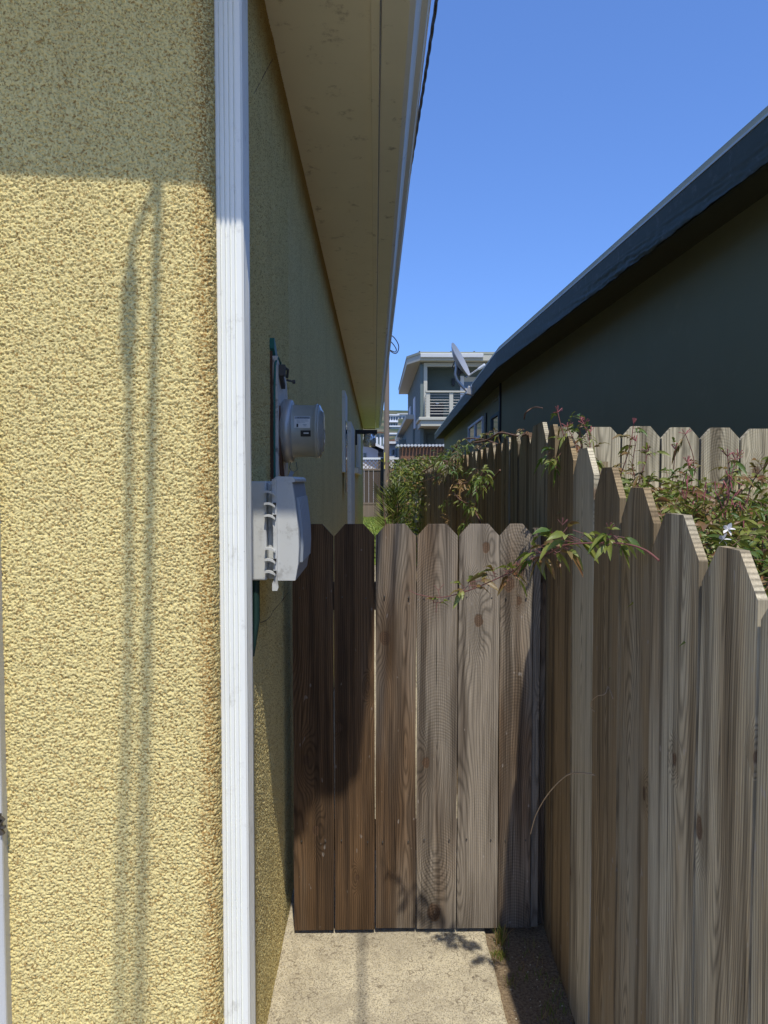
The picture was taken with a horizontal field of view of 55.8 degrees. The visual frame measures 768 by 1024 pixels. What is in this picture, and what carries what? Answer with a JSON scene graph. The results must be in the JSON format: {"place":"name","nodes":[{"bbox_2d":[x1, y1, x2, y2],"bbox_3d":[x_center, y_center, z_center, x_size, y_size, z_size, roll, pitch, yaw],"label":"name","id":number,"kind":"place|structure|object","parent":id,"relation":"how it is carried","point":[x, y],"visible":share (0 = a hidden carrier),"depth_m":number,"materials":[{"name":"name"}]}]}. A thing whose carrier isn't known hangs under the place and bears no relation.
{"place":"outdoors","nodes":[
{"label":"outdoors","id":0,"kind":"place"},
{"bbox_2d":[363,443,383,502],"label":"white gable house","id":1,"kind":"structure","parent":0,"point":[377,450],"depth_m":47.87,"materials":[{"name":"paint"}]},
{"bbox_2d":[363,516,391,535],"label":"grass","id":2,"kind":"structure","parent":0,"point":[367,519],"depth_m":25.00,"materials":[{"name":"green plant"}]},
{"bbox_2d":[376,437,383,451],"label":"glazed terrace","id":3,"kind":"structure","parent":0,"point":[380,441],"depth_m":59.71,"materials":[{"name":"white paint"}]},
{"bbox_2d":[363,410,407,439],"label":"hillside","id":4,"kind":"structure","parent":0,"point":[381,428],"depth_m":212.46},
{"bbox_2d":[375,432,383,438],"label":"hillside house","id":5,"kind":"structure","parent":4,"relation":"on","point":[379,434],"depth_m":149.43,"materials":[{"name":"beige paint"}]},
{"bbox_2d":[389,414,398,424],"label":"hillside house","id":6,"kind":"structure","parent":4,"relation":"on","point":[393,419],"depth_m":213.99,"materials":[{"name":"white paint"}]},
{"bbox_2d":[389,425,400,428],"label":"hillside house","id":7,"kind":"structure","parent":4,"relation":"on","point":[394,426],"depth_m":188.66,"materials":[{"name":"white paint"}]},
{"bbox_2d":[397,413,407,418],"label":"hillside house","id":8,"kind":"structure","parent":4,"relation":"on","point":[402,415],"depth_m":238.89,"materials":[{"name":"white paint"}]},
{"bbox_2d":[267,854,507,1023],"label":"concrete path","id":9,"kind":"structure","parent":0,"point":[355,985],"depth_m":2.23,"materials":[{"name":"beige concrete"}]},
{"bbox_2d":[363,517,416,565],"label":"lawn","id":10,"kind":"structure","parent":0,"point":[379,530],"depth_m":23.27,"materials":[{"name":"green plant"}]},
{"bbox_2d":[383,365,389,517],"bbox_3d":[0.099,-3.443,28.674,0.248,7.438,0.259,0,3,-1],"label":"utility pole","id":11,"kind":"object","parent":10,"relation":"on","point":[386,434],"visible":0.45,"depth_m":28.61,"materials":[{"name":"brown wood"}]},
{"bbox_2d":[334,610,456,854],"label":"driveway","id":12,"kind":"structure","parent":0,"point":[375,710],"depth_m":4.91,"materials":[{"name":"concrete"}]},
{"bbox_2d":[430,402,443,416],"bbox_3d":[2.222,-4.390,31.467,0.740,0.680,0.560,0,3,-1],"label":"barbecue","id":13,"kind":"object","parent":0,"point":[436,412],"visible":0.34,"depth_m":31.27,"materials":[{"name":"grey metal"}]},
{"bbox_2d":[363,505,574,1023],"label":"ground","id":14,"kind":"structure","parent":0,"point":[535,994],"depth_m":2.25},
{"bbox_2d":[0,0,380,1023],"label":"yellow house","id":15,"kind":"structure","parent":14,"relation":"on","point":[110,810],"depth_m":1.40,"materials":[{"name":"paint"}]},
{"bbox_2d":[213,0,255,1023],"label":"downspout","id":16,"kind":"object","parent":15,"relation":"attached to","point":[231,160],"visible":1,"depth_m":1.42,"materials":[{"name":"white metal"}]},
{"bbox_2d":[252,476,310,656],"bbox_3d":[-0.266,0.129,1.895,0.132,0.443,0.318,0,3,-1],"label":"utility box","id":17,"kind":"object","parent":15,"relation":"attached to","point":[281,537],"visible":0.97,"depth_m":1.75,"materials":[{"name":"grey plastic"}]},
{"bbox_2d":[269,338,324,480],"bbox_3d":[-0.259,-0.229,2.237,0.150,0.563,0.257,0,3,-1],"label":"electricity meter","id":18,"kind":"object","parent":15,"relation":"attached to","point":[297,430],"visible":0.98,"depth_m":2.15,"materials":[{"name":"metal"}]},
{"bbox_2d":[342,390,347,492],"bbox_3d":[-0.376,-0.663,7.012,0.034,0.953,0.553,0,3,-1],"label":"window frame","id":19,"kind":"structure","parent":15,"relation":"in","point":[344,397],"depth_m":6.75,"materials":[{"name":"white metal"}]},
{"bbox_2d":[356,429,360,468],"bbox_3d":[-0.443,-1.068,12.625,0.040,0.606,1.855,0,3,-1],"label":"window frame","id":20,"kind":"structure","parent":15,"relation":"in","point":[358,447],"depth_m":11.71,"materials":[{"name":"white metal"}]},
{"bbox_2d":[355,430,376,446],"bbox_3d":[-0.276,-1.138,11.239,0.340,0.264,0.198,0,3,-1],"label":"wall lantern","id":21,"kind":"object","parent":15,"relation":"attached to","point":[369,439],"depth_m":11.17,"materials":[{"name":"black metal"}]},
{"bbox_2d":[390,336,398,353],"bbox_3d":[0.109,-2.071,8.969,0.156,0.248,0.126,0,3,-1],"label":"cable coil","id":22,"kind":"object","parent":15,"relation":"attached to","point":[395,347],"visible":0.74,"depth_m":8.92,"materials":[{"name":"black plastic"}]},
{"bbox_2d":[376,0,430,427],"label":"rain gutter","id":23,"kind":"object","parent":15,"relation":"attached to","point":[404,27],"visible":0.9,"depth_m":2.86,"materials":[{"name":"beige metal"}]},
{"bbox_2d":[411,0,437,170],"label":"twisted cable","id":24,"kind":"object","parent":15,"relation":"attached to","point":[428,54],"visible":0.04,"depth_m":3.32,"materials":[{"name":"black plastic"}]},
{"bbox_2d":[363,457,398,516],"bbox_3d":[-2.038,-0.996,29.662,6.718,2.461,0.120,0,3,-1],"label":"back fence","id":25,"kind":"object","parent":14,"relation":"on","point":[368,486],"visible":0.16,"depth_m":29.67,"materials":[{"name":"brown wood"}]},
{"bbox_2d":[372,477,408,527],"bbox_3d":[0.111,0.365,8.586,0.458,1.601,0.452,1,3,16],"label":"oleander shrub","id":26,"kind":"object","parent":14,"relation":"on","point":[394,514],"visible":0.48,"depth_m":8.49,"materials":[{"name":"green plant"}]},
{"bbox_2d":[383,441,397,468],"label":"white flat house","id":27,"kind":"structure","parent":14,"relation":"on","point":[392,444],"depth_m":51.86,"materials":[{"name":"paint"}]},
{"bbox_2d":[395,444,443,516],"bbox_3d":[1.612,-1.151,28.049,2.310,2.912,2.302,0,3,-1],"label":"fence","id":28,"kind":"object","parent":14,"relation":"on","point":[408,451],"depth_m":27.05,"materials":[{"name":"wood"}]},
{"bbox_2d":[381,454,460,560],"bbox_3d":[0.936,-0.443,19.743,2.108,2.334,12.611,0,3,-1],"label":"overgrown creeper","id":29,"kind":"object","parent":14,"relation":"on","point":[410,471],"visible":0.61,"depth_m":15.01,"materials":[{"name":"green plant"}]},
{"bbox_2d":[269,938,572,1023],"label":"gravel crumbs","id":30,"kind":"object","parent":14,"relation":"on","point":[509,983],"visible":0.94,"depth_m":2.25,"materials":[{"name":"grey gravel"}]},
{"bbox_2d":[395,351,494,468],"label":"sage green house","id":31,"kind":"structure","parent":14,"relation":"on","point":[427,379],"depth_m":32.86,"materials":[{"name":"paint"}]},
{"bbox_2d":[413,397,415,428],"bbox_3d":[1.508,-4.884,35.991,0.058,1.530,1.300,0,3,-1],"label":"side window","id":32,"kind":"structure","parent":31,"relation":"in","point":[414,400],"depth_m":35.35,"materials":[{"name":"white paint"}]},
{"bbox_2d":[427,434,434,444],"bbox_3d":[2.111,-1.699,32.559,0.353,3.610,0.048,0,3,-1],"label":"lower door","id":33,"kind":"structure","parent":31,"relation":"in","point":[430,437],"depth_m":32.47,"materials":[{"name":"black"}]},
{"bbox_2d":[485,922,572,1023],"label":"weeds","id":34,"kind":"object","parent":14,"relation":"on","point":[501,939],"visible":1,"depth_m":2.33,"materials":[{"name":"green plant"}]},
{"bbox_2d":[412,422,767,1023],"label":"side fence","id":35,"kind":"object","parent":14,"relation":"on","point":[655,891],"visible":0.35,"depth_m":1.48,"materials":[{"name":"brown wood"}]},
{"bbox_2d":[292,524,546,929],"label":"wooden gate","id":36,"kind":"structure","parent":35,"relation":"attached to","point":[432,817],"depth_m":2.42,"materials":[{"name":"brown wood"}]},
{"bbox_2d":[419,407,542,538],"bbox_3d":[0.883,-0.418,17.967,0.421,1.557,30.439,0,3,1],"label":"fence vine","id":37,"kind":"object","parent":35,"relation":"attached to","point":[478,481],"visible":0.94,"depth_m":4.62,"materials":[{"name":"green plant"}]},
{"bbox_2d":[409,518,659,610],"bbox_3d":[0.320,0.134,1.610,0.113,0.249,0.648,-2,3,-44],"label":"jasmine tendril","id":38,"kind":"object","parent":35,"relation":"attached to","point":[550,543],"visible":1,"depth_m":1.55,"materials":[{"name":"green plant"}]},
{"bbox_2d":[534,447,561,486],"bbox_3d":[0.506,-0.137,2.214,0.072,0.126,0.130,0,3,-1],"label":"ivy sprig","id":39,"kind":"object","parent":35,"relation":"attached to","point":[552,461],"visible":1,"depth_m":2.21,"materials":[{"name":"green plant"}]},
{"bbox_2d":[530,772,594,833],"bbox_3d":[0.463,0.782,1.925,0.020,0.265,0.254,-1,3,-27],"label":"dry twig","id":40,"kind":"object","parent":35,"relation":"attached to","point":[555,785],"visible":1,"depth_m":1.92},
{"bbox_2d":[590,686,612,711],"bbox_3d":[0.509,0.449,1.702,0.023,0.100,0.185,0,3,1],"label":"dry twig","id":41,"kind":"object","parent":35,"relation":"attached to","point":[601,695],"visible":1,"depth_m":1.68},
{"bbox_2d":[547,406,767,668],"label":"jasmine hedge","id":42,"kind":"object","parent":35,"relation":"attached to","point":[672,499],"visible":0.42,"depth_m":1.89,"materials":[{"name":"green plant"}]},
{"bbox_2d":[434,106,767,473],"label":"dark green house","id":43,"kind":"structure","parent":14,"relation":"on","point":[655,318],"depth_m":4.52,"materials":[{"name":"paint"}]},
{"bbox_2d":[451,343,484,395],"bbox_3d":[1.302,-2.249,11.376,0.509,0.834,0.646,0,3,-1],"label":"satellite dish","id":44,"kind":"object","parent":43,"relation":"on","point":[460,363],"visible":0.97,"depth_m":11.42,"materials":[{"name":"metal"}]},
{"bbox_2d":[468,416,483,442],"bbox_3d":[1.717,-1.522,13.665,0.033,0.340,2.637,0,3,1],"label":"window","id":45,"kind":"structure","parent":43,"relation":"in","point":[474,430],"depth_m":13.48,"materials":[{"name":"glass"}]},
{"bbox_2d":[490,411,498,439],"bbox_3d":[1.653,-1.278,10.777,0.033,0.355,0.953,0,3,1],"label":"window","id":46,"kind":"structure","parent":43,"relation":"in","point":[494,419],"depth_m":10.82,"materials":[{"name":"grey"}]},
{"bbox_2d":[558,426,767,579],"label":"cross fence","id":47,"kind":"object","parent":14,"relation":"on","point":[708,454],"visible":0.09,"depth_m":2.50,"materials":[{"name":"brown wood"}]},
{"bbox_2d":[383,0,767,410],"label":"sky","id":48,"kind":"structure","parent":0,"point":[548,130],"materials":[{"name":"blue"}]}
]}

